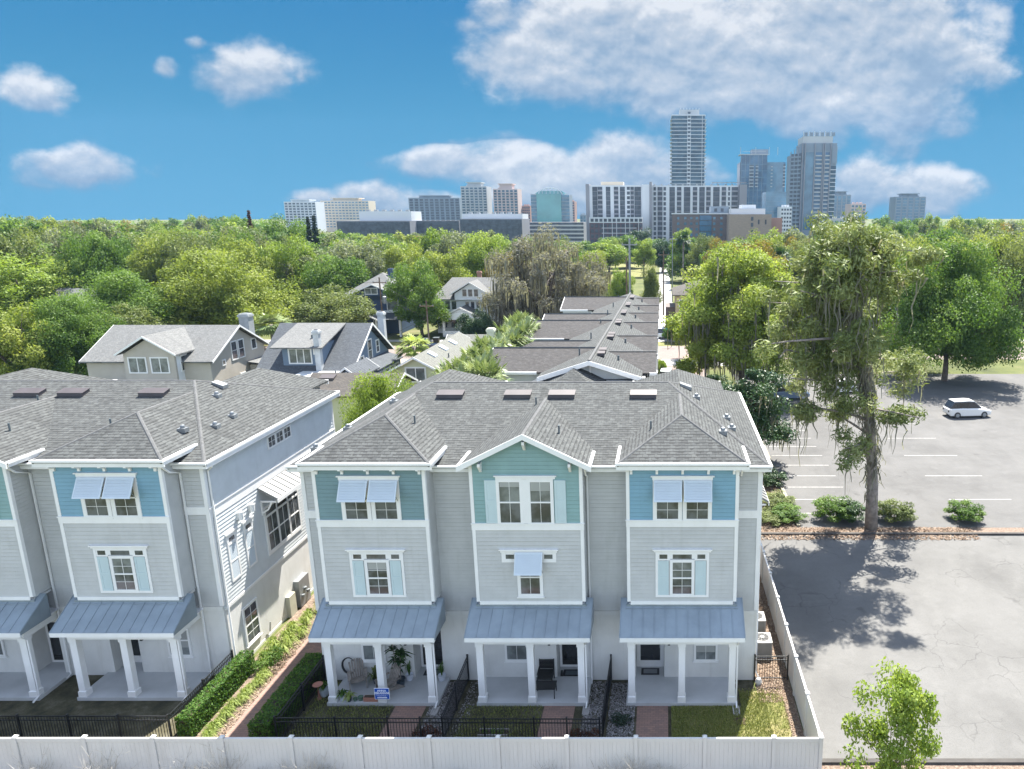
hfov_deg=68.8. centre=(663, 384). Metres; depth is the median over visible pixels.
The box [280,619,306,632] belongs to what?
yellow clump
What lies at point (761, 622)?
air conditioner
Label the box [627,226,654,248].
oak
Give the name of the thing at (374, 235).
canopy tree
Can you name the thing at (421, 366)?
bungalow
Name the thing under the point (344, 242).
oak
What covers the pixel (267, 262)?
canopy tree
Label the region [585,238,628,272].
canopy tree
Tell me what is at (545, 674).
slatted chair
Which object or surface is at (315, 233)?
conifer
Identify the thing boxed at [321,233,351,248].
canopy tree
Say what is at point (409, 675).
potted plant
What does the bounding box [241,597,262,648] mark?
window
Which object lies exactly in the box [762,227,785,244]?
canopy tree
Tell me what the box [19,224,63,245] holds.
canopy tree
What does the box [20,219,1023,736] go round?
ground
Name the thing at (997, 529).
planting strip
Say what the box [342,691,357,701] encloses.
potted plant
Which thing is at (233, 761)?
dry shrub
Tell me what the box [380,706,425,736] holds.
front walkway
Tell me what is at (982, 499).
painted line
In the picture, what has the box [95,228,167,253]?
oak
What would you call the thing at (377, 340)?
window
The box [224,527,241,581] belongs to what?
blind window
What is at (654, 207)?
apartment block
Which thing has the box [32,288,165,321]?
house
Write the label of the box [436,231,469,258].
canopy tree
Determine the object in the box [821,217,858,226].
cream block
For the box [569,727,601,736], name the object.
ground shrub
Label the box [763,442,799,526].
curb
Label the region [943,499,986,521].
bush
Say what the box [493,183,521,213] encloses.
condo tower
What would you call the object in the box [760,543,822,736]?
vinyl fence
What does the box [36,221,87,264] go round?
canopy tree
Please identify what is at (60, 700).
yard
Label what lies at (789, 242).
oak
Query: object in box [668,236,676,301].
utility pole
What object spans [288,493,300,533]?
window
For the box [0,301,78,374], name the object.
oak
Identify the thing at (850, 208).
beige tower
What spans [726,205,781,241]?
tan block
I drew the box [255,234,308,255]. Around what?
oak
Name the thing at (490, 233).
canopy tree
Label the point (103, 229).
canopy tree
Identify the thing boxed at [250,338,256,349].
window
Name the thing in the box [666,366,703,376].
brick lane
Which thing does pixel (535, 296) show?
overhead wire
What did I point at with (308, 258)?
live oak
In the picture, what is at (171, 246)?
canopy tree
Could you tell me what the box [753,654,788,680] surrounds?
gate
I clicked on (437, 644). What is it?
door
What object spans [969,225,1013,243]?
canopy tree
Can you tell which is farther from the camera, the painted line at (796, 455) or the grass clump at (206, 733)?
the painted line at (796, 455)
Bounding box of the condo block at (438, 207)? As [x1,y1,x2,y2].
[408,195,461,220]
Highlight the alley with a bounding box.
[658,268,671,339]
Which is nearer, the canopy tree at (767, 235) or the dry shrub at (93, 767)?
the dry shrub at (93, 767)
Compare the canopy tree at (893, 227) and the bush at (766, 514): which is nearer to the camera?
the bush at (766, 514)
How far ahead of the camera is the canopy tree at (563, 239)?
295.28 m
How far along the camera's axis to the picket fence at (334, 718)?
27.69 m
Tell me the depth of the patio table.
30.59 m
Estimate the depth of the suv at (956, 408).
73.22 m
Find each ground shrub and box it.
[411,723,441,736]
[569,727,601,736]
[609,712,632,727]
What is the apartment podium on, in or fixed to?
on the ground at (990, 369)
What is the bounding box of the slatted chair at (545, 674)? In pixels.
[537,659,554,679]
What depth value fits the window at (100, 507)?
29.37 m
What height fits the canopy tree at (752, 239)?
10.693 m
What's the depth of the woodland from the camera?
583.88 m
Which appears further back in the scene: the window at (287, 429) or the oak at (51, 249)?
the oak at (51, 249)
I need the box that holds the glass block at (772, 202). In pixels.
[762,192,786,217]
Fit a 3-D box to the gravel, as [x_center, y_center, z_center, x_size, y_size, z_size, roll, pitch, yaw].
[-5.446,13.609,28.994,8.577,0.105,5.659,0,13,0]
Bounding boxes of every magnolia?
[706,373,735,387]
[722,368,800,453]
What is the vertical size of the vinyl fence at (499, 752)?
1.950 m
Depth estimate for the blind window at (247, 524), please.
33.46 m
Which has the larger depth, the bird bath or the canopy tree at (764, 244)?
the canopy tree at (764, 244)
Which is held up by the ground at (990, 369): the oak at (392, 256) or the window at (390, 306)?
the oak at (392, 256)
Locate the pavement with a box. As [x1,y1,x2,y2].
[266,340,687,341]
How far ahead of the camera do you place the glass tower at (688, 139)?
783.35 m
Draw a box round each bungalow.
[79,313,268,380]
[256,311,402,376]
[385,328,497,385]
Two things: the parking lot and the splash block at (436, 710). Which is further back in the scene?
the parking lot
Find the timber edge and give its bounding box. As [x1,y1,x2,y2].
[761,532,1023,534]
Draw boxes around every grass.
[287,681,541,736]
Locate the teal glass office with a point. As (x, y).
(551, 206)
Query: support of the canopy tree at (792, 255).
on the ground at (990, 369)
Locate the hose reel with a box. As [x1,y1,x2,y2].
[341,657,354,673]
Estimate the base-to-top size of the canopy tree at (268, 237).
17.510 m
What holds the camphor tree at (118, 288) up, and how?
on the ground at (990, 369)
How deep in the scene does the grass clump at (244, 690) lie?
30.68 m
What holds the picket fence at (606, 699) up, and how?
on the front yard at (748, 685)
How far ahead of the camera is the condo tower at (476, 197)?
873.03 m
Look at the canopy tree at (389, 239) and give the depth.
227.74 m
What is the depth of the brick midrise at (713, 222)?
429.71 m
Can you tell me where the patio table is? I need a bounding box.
[536,680,556,698]
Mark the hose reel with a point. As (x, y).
(342, 665)
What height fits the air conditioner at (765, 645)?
0.900 m
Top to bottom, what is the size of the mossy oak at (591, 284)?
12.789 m
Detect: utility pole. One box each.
[372,277,386,310]
[419,301,433,340]
[622,239,636,292]
[626,257,627,293]
[658,251,668,314]
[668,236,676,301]
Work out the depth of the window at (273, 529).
35.47 m
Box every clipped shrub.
[658,359,666,373]
[661,329,672,339]
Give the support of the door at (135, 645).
in the townhouse block at (153, 541)
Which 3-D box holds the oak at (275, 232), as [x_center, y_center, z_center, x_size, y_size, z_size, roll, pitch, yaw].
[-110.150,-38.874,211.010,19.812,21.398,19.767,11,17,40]
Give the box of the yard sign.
[374,688,389,709]
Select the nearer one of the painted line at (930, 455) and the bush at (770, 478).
the bush at (770, 478)
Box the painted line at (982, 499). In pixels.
[949,499,1010,499]
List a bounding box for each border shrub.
[248,645,283,673]
[268,647,295,675]
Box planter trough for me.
[363,695,377,701]
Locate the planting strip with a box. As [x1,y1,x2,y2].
[765,527,1023,531]
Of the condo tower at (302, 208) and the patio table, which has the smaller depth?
the patio table
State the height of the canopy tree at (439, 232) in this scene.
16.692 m
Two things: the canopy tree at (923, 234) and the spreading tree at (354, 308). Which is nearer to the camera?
the spreading tree at (354, 308)
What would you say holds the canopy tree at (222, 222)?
on the ground at (990, 369)
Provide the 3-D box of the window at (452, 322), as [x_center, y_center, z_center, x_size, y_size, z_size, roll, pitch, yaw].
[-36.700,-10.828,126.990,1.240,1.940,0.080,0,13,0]
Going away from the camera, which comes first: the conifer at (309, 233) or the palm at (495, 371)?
the palm at (495, 371)
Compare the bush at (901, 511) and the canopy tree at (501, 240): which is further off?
the canopy tree at (501, 240)
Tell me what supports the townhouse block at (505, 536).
on the ground at (990, 369)
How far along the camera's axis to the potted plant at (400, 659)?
30.96 m
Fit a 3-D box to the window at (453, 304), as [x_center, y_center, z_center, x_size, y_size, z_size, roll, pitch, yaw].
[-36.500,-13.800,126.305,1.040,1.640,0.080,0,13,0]
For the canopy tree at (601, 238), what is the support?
on the ground at (990, 369)
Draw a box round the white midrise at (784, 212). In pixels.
[777,205,791,233]
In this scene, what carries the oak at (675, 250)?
on the ground at (990, 369)
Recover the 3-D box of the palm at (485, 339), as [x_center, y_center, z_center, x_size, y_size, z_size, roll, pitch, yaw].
[-13.859,1.337,57.713,3.722,11.348,3.712,2,13,9]
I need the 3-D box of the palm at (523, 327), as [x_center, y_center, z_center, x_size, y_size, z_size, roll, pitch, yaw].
[-12.352,-0.139,63.697,3.712,11.542,3.722,-7,15,-28]
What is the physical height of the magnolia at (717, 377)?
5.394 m
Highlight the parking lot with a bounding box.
[735,374,1023,527]
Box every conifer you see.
[247,210,252,230]
[305,217,312,245]
[311,215,320,248]
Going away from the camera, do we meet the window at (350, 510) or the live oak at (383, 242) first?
the window at (350, 510)
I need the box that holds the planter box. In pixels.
[477,728,508,736]
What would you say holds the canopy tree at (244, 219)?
on the ground at (990, 369)
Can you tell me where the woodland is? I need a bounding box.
[38,218,1022,229]
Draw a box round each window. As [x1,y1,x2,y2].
[0,640,7,657]
[81,477,112,518]
[108,555,138,591]
[110,477,142,518]
[127,357,147,373]
[149,357,170,373]
[166,628,193,657]
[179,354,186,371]
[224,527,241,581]
[230,340,238,360]
[237,338,245,358]
[241,515,257,568]
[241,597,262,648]
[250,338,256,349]
[266,433,276,449]
[266,509,281,552]
[274,428,283,444]
[277,500,291,542]
[283,424,291,440]
[287,349,312,363]
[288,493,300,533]
[339,480,371,522]
[361,644,387,662]
[364,288,377,294]
[364,559,391,596]
[367,338,372,358]
[369,480,401,522]
[375,339,379,352]
[387,300,397,310]
[404,367,426,382]
[444,300,450,309]
[450,320,457,327]
[451,300,456,309]
[461,289,466,296]
[467,289,472,296]
[470,301,474,308]
[473,289,478,296]
[495,479,523,525]
[504,644,526,662]
[517,568,544,597]
[526,479,554,525]
[653,480,681,522]
[670,559,694,596]
[683,480,711,522]
[693,644,718,662]
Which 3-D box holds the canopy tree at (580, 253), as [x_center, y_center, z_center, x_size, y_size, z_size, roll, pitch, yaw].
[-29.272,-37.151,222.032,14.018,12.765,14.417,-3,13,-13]
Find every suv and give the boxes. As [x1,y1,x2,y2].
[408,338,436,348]
[658,327,664,336]
[660,368,672,373]
[768,382,809,399]
[943,398,990,418]
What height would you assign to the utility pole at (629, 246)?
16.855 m
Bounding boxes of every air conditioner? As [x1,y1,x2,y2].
[757,632,772,658]
[758,611,765,631]
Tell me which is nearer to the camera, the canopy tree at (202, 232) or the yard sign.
the yard sign
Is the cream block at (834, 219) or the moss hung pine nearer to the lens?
the moss hung pine
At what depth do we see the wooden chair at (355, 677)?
31.36 m
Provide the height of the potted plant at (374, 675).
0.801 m
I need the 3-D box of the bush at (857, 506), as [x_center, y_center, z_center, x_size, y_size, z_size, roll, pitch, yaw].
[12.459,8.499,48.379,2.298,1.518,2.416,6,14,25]
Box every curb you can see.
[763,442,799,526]
[822,758,1023,763]
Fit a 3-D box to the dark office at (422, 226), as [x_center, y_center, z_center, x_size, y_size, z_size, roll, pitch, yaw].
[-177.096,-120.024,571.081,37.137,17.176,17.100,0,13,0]
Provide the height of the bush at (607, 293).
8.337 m
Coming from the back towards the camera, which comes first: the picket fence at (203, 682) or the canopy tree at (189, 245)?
the canopy tree at (189, 245)
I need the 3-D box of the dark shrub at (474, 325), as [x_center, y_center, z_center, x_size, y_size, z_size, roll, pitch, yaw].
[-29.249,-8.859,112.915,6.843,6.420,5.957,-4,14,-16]
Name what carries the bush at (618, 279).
on the ground at (990, 369)
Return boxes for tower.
[284,199,326,231]
[460,182,492,213]
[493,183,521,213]
[522,204,531,221]
[572,200,576,221]
[670,108,705,185]
[737,147,785,208]
[786,131,837,236]
[834,191,850,218]
[845,202,865,225]
[888,193,925,223]
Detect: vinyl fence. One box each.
[0,735,823,768]
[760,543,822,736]
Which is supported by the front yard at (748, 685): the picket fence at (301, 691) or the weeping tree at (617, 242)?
the picket fence at (301, 691)
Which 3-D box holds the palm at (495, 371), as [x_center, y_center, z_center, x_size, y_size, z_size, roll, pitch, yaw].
[-11.570,3.408,49.100,3.712,11.174,3.722,3,13,12]
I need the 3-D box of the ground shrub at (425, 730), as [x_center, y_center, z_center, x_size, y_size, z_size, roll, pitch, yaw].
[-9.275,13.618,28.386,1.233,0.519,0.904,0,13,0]
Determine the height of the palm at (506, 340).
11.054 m
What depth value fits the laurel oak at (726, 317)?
76.36 m
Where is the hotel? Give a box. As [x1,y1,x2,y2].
[320,198,375,231]
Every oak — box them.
[0,251,88,330]
[0,289,127,375]
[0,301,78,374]
[12,238,128,273]
[91,302,166,327]
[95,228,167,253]
[146,223,195,238]
[178,229,216,239]
[180,225,272,256]
[212,216,255,231]
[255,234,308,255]
[260,213,321,245]
[260,245,325,321]
[299,241,342,255]
[300,252,372,303]
[327,237,368,264]
[356,235,406,254]
[373,241,424,275]
[382,256,451,336]
[408,245,472,297]
[456,230,510,276]
[477,222,611,325]
[483,251,525,295]
[487,280,540,329]
[574,248,611,289]
[576,260,606,295]
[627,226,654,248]
[631,237,656,276]
[648,237,670,271]
[661,240,816,395]
[669,227,691,281]
[673,287,711,346]
[685,232,713,276]
[702,236,738,262]
[746,228,794,255]
[784,236,805,250]
[802,221,855,278]
[824,320,846,351]
[864,241,937,337]
[876,233,1023,380]
[961,226,1023,285]
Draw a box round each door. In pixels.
[47,622,63,659]
[131,640,141,659]
[422,630,442,664]
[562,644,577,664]
[639,644,661,664]
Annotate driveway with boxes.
[761,535,1023,757]
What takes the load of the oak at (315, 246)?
on the ground at (990, 369)
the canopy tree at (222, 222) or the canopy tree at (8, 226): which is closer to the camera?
the canopy tree at (8, 226)
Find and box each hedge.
[174,650,255,736]
[247,652,322,736]
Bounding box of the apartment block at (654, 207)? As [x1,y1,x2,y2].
[585,182,749,244]
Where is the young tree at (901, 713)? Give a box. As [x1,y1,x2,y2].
[838,656,942,768]
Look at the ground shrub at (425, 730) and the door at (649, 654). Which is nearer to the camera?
the ground shrub at (425, 730)
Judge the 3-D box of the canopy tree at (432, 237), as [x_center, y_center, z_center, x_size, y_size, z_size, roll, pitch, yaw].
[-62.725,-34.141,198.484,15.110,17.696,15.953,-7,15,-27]
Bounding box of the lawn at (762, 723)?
[671,691,791,736]
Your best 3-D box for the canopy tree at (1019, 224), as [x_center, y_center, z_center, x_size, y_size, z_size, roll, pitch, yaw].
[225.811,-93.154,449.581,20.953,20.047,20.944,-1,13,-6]
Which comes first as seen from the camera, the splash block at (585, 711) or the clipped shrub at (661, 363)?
the splash block at (585, 711)
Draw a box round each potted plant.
[316,680,327,696]
[336,688,348,700]
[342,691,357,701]
[365,665,386,683]
[384,644,414,684]
[404,660,412,680]
[437,661,445,681]
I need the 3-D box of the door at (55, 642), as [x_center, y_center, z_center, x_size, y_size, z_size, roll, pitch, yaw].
[-27.125,11.508,32.682,1.000,2.180,0.070,0,13,0]
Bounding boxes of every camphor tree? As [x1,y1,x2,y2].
[34,264,186,324]
[146,245,303,336]
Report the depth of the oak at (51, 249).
144.82 m
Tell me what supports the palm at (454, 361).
on the ground at (990, 369)
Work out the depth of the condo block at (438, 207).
923.81 m
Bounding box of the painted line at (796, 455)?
[772,455,821,455]
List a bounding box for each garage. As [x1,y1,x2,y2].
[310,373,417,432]
[530,222,586,241]
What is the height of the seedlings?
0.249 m
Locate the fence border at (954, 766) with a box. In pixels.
[822,764,1023,768]
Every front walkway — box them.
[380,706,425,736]
[538,706,574,736]
[636,706,667,736]
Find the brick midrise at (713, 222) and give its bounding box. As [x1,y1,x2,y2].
[671,206,728,242]
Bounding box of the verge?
[264,342,1021,345]
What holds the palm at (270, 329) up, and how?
on the ground at (990, 369)
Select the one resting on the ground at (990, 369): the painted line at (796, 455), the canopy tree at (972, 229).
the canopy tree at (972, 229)
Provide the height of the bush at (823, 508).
1.646 m
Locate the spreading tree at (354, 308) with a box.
[284,282,376,322]
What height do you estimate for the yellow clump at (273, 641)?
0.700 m
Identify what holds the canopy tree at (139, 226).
on the ground at (990, 369)
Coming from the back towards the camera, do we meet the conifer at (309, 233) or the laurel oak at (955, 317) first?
the conifer at (309, 233)
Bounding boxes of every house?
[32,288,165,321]
[346,268,416,336]
[433,271,521,336]
[666,280,740,336]
[884,304,939,350]
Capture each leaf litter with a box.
[215,579,802,736]
[761,482,980,539]
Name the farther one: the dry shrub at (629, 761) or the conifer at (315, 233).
the conifer at (315, 233)
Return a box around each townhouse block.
[0,368,339,702]
[285,369,772,708]
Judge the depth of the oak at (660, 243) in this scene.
263.58 m
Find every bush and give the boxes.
[598,289,612,295]
[608,266,635,295]
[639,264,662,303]
[761,507,783,525]
[762,489,795,509]
[763,467,788,486]
[770,502,809,522]
[811,494,857,521]
[833,500,864,522]
[878,498,918,522]
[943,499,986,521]
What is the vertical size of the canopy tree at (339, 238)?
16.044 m
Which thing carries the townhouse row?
on the ground at (990, 369)
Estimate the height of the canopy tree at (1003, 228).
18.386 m
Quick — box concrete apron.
[661,359,722,365]
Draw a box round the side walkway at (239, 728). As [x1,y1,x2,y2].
[225,638,321,736]
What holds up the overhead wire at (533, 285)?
attached to the utility pole at (629, 246)
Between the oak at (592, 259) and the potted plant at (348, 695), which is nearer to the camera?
the potted plant at (348, 695)
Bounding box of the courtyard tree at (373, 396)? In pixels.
[336,361,416,427]
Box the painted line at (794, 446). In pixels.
[769,446,815,446]
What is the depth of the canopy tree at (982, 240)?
132.59 m
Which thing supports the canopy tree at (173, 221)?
on the ground at (990, 369)
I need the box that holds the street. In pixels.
[1,346,1023,358]
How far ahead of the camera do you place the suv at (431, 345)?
110.42 m
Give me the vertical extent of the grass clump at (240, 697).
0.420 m
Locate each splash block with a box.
[430,706,439,715]
[582,706,589,715]
[732,706,739,715]
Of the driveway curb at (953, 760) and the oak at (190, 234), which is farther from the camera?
the oak at (190, 234)
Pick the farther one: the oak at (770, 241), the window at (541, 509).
the oak at (770, 241)
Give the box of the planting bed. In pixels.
[761,480,796,526]
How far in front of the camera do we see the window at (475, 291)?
125.03 m
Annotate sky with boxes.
[0,0,1023,219]
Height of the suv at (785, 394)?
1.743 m
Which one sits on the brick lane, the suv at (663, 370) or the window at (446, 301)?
the suv at (663, 370)
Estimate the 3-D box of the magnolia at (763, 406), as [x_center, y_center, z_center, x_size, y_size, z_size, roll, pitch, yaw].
[7.529,2.630,59.118,7.513,8.382,7.927,8,15,32]
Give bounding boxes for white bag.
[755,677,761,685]
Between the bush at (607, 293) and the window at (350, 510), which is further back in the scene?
the bush at (607, 293)
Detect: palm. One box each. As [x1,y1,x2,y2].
[254,313,290,338]
[394,332,430,358]
[428,360,457,375]
[442,353,471,369]
[447,361,471,373]
[460,343,486,361]
[460,350,499,379]
[468,332,500,360]
[470,344,506,360]
[470,357,512,380]
[482,337,504,350]
[488,329,514,346]
[493,317,524,338]
[501,312,525,329]
[501,325,527,346]
[508,319,535,346]
[511,313,540,343]
[514,309,534,320]
[675,230,691,284]
[773,246,791,269]
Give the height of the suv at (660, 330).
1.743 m
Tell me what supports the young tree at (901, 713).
on the fence border at (954, 766)
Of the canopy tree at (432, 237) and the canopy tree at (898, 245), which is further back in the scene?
the canopy tree at (432, 237)
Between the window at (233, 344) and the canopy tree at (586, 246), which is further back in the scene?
the canopy tree at (586, 246)
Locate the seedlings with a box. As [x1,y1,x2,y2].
[482,728,504,733]
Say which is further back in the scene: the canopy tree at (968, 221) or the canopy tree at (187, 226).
the canopy tree at (968, 221)
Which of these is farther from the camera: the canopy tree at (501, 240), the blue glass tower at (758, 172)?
the blue glass tower at (758, 172)
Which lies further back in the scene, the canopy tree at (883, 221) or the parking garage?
the parking garage
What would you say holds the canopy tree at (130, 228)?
on the ground at (990, 369)
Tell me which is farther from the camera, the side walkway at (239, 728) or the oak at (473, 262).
the oak at (473, 262)
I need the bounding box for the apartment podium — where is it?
[589,217,642,243]
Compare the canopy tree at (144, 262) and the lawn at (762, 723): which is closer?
the lawn at (762, 723)
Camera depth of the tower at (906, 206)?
875.46 m
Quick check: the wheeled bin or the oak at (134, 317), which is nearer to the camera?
the oak at (134, 317)
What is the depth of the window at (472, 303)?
126.27 m
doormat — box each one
[423,669,443,675]
[563,669,577,675]
[641,668,658,674]
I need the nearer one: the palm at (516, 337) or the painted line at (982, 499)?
the painted line at (982, 499)
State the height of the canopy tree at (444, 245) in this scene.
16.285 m
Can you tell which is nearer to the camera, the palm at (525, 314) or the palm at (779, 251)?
the palm at (525, 314)
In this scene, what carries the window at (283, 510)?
in the townhouse block at (153, 541)
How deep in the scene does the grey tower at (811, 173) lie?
675.42 m
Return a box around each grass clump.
[199,727,217,736]
[202,720,222,733]
[213,716,225,725]
[214,707,236,722]
[217,704,237,712]
[223,697,241,710]
[235,693,250,703]
[237,686,254,697]
[242,683,259,694]
[251,676,265,688]
[255,671,270,681]
[260,667,273,678]
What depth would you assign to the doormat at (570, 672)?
32.13 m
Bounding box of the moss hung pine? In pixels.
[749,206,946,530]
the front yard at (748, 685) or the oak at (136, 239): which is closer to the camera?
the front yard at (748, 685)
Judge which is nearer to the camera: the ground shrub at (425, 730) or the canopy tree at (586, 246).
the ground shrub at (425, 730)
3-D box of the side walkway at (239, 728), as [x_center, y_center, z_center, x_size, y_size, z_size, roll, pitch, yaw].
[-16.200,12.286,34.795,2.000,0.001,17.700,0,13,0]
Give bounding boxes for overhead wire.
[429,282,627,329]
[433,255,627,304]
[433,268,625,315]
[643,245,899,259]
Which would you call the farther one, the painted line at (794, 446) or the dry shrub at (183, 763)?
the painted line at (794, 446)
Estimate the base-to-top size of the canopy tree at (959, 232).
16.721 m
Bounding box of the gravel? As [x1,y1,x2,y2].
[416,681,634,736]
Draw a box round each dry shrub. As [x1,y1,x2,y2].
[7,743,61,768]
[75,745,140,768]
[154,746,212,768]
[191,730,250,768]
[283,731,332,768]
[589,755,627,768]
[605,755,671,768]
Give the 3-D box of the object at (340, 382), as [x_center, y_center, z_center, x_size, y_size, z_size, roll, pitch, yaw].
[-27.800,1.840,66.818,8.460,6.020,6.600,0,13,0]
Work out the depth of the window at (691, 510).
29.03 m
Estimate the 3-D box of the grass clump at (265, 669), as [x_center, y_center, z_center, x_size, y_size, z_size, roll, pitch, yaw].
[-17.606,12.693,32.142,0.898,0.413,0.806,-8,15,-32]
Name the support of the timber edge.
on the planting strip
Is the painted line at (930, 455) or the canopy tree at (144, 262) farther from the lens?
the canopy tree at (144, 262)
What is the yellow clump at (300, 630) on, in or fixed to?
on the planting border at (310, 602)
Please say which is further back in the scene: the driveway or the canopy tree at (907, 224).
the canopy tree at (907, 224)
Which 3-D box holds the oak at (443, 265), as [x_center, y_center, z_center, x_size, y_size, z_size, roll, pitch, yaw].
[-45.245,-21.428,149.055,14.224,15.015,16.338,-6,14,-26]
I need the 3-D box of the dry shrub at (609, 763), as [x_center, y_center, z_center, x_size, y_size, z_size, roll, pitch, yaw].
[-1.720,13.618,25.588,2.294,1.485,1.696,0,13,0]
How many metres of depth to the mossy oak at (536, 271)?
115.18 m
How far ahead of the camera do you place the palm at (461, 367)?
48.98 m
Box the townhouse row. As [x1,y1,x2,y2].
[489,292,659,380]
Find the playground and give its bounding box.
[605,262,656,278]
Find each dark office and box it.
[337,210,421,237]
[416,221,459,235]
[460,212,529,240]
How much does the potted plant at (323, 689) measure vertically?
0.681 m
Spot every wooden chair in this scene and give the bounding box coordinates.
[347,658,367,691]
[374,663,404,690]
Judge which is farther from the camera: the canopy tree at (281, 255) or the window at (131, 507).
the canopy tree at (281, 255)
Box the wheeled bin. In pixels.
[433,337,439,342]
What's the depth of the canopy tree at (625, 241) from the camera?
286.21 m
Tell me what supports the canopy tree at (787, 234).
on the ground at (990, 369)
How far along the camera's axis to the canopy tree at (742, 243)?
215.20 m
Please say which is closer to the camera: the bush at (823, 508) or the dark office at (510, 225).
the bush at (823, 508)
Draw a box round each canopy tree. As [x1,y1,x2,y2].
[0,214,52,238]
[0,217,23,248]
[0,223,53,326]
[17,215,41,220]
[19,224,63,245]
[24,215,59,228]
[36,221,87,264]
[52,227,127,287]
[61,219,111,233]
[64,220,82,226]
[69,228,145,279]
[71,219,133,250]
[114,222,148,243]
[116,219,136,233]
[125,227,179,291]
[128,218,150,235]
[140,218,176,232]
[142,222,176,247]
[147,228,222,302]
[163,233,223,281]
[164,218,178,229]
[167,224,196,232]
[177,218,199,229]
[180,230,212,239]
[183,216,210,231]
[187,214,207,227]
[197,214,211,227]
[204,232,286,309]
[206,226,264,254]
[208,215,233,226]
[209,217,239,229]
[215,219,259,244]
[217,226,254,240]
[231,214,252,224]
[253,228,273,245]
[255,233,324,322]
[316,229,350,245]
[316,237,387,282]
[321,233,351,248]
[321,235,352,252]
[350,232,365,240]
[363,233,387,244]
[369,238,415,264]
[376,233,405,244]
[390,230,415,247]
[404,232,423,240]
[409,227,447,258]
[422,228,461,239]
[422,234,461,268]
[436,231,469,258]
[480,229,496,238]
[491,235,509,248]
[500,242,537,265]
[505,237,541,260]
[524,244,578,269]
[553,234,573,249]
[553,243,585,262]
[554,240,594,258]
[572,240,593,251]
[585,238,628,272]
[594,237,613,244]
[611,234,645,267]
[662,237,704,278]
[681,243,735,281]
[698,240,727,262]
[728,238,794,285]
[730,235,754,250]
[745,236,761,243]
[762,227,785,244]
[763,225,802,256]
[770,237,803,280]
[784,232,806,241]
[798,235,825,327]
[861,231,924,323]
[870,214,894,231]
[885,223,898,230]
[891,230,919,240]
[892,218,913,232]
[895,222,918,238]
[904,235,945,266]
[907,217,929,232]
[913,219,938,237]
[915,233,954,248]
[926,212,942,232]
[926,228,961,247]
[931,232,1002,309]
[935,216,963,235]
[936,227,966,238]
[942,229,960,237]
[957,215,971,226]
[963,219,1005,240]
[968,228,1023,286]
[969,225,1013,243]
[971,217,990,228]
[997,233,1023,328]
[999,222,1018,236]
[1005,220,1023,239]
[1017,219,1023,228]
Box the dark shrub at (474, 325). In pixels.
[455,308,497,333]
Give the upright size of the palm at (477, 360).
11.251 m
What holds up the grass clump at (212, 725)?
on the planting border at (310, 602)
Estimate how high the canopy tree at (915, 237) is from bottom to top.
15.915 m
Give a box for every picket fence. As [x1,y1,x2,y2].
[0,714,172,736]
[169,650,233,736]
[273,715,600,736]
[277,655,326,736]
[441,654,469,736]
[601,654,611,736]
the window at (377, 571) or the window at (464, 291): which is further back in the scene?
the window at (464, 291)
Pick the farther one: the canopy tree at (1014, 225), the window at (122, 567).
the canopy tree at (1014, 225)
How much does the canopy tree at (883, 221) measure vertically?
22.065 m
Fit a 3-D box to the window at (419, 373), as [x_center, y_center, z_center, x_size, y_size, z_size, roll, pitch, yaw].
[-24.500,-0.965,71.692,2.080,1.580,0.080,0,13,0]
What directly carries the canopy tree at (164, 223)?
on the ground at (990, 369)
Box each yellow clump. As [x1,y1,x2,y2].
[253,648,278,659]
[260,636,284,649]
[270,642,290,657]
[276,627,296,639]
[279,632,304,646]
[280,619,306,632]
[294,625,309,637]
[297,614,313,626]
[301,608,316,617]
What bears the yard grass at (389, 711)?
on the front yard at (748, 685)
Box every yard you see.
[0,675,214,736]
[280,678,754,736]
[755,576,803,736]
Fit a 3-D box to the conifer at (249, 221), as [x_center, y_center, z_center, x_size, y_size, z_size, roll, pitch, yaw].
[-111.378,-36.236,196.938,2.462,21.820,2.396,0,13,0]
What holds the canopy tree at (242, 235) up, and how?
on the ground at (990, 369)
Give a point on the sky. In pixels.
(110, 109)
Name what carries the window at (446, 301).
in the white house at (459, 289)
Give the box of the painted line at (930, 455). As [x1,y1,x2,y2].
[904,455,956,455]
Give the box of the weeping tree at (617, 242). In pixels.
[610,237,625,268]
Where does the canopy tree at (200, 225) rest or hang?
on the ground at (990, 369)
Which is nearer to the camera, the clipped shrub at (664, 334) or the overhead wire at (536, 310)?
the overhead wire at (536, 310)
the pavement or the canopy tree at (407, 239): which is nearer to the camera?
the pavement
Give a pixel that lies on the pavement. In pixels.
(442, 340)
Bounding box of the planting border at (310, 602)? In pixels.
[181,594,316,736]
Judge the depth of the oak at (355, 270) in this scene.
130.75 m
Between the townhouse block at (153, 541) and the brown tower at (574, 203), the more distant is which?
the brown tower at (574, 203)
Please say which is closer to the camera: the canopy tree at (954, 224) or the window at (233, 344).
the window at (233, 344)
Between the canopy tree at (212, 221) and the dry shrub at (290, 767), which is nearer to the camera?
the dry shrub at (290, 767)
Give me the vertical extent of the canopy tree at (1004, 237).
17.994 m
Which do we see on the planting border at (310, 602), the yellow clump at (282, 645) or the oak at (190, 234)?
the yellow clump at (282, 645)
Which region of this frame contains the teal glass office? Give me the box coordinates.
[531,187,572,221]
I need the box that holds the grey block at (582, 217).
[580,213,585,221]
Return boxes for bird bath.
[312,681,322,699]
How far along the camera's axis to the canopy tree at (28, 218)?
465.71 m
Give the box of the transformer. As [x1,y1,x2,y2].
[382,296,386,303]
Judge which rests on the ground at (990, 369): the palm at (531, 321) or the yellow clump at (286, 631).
the palm at (531, 321)

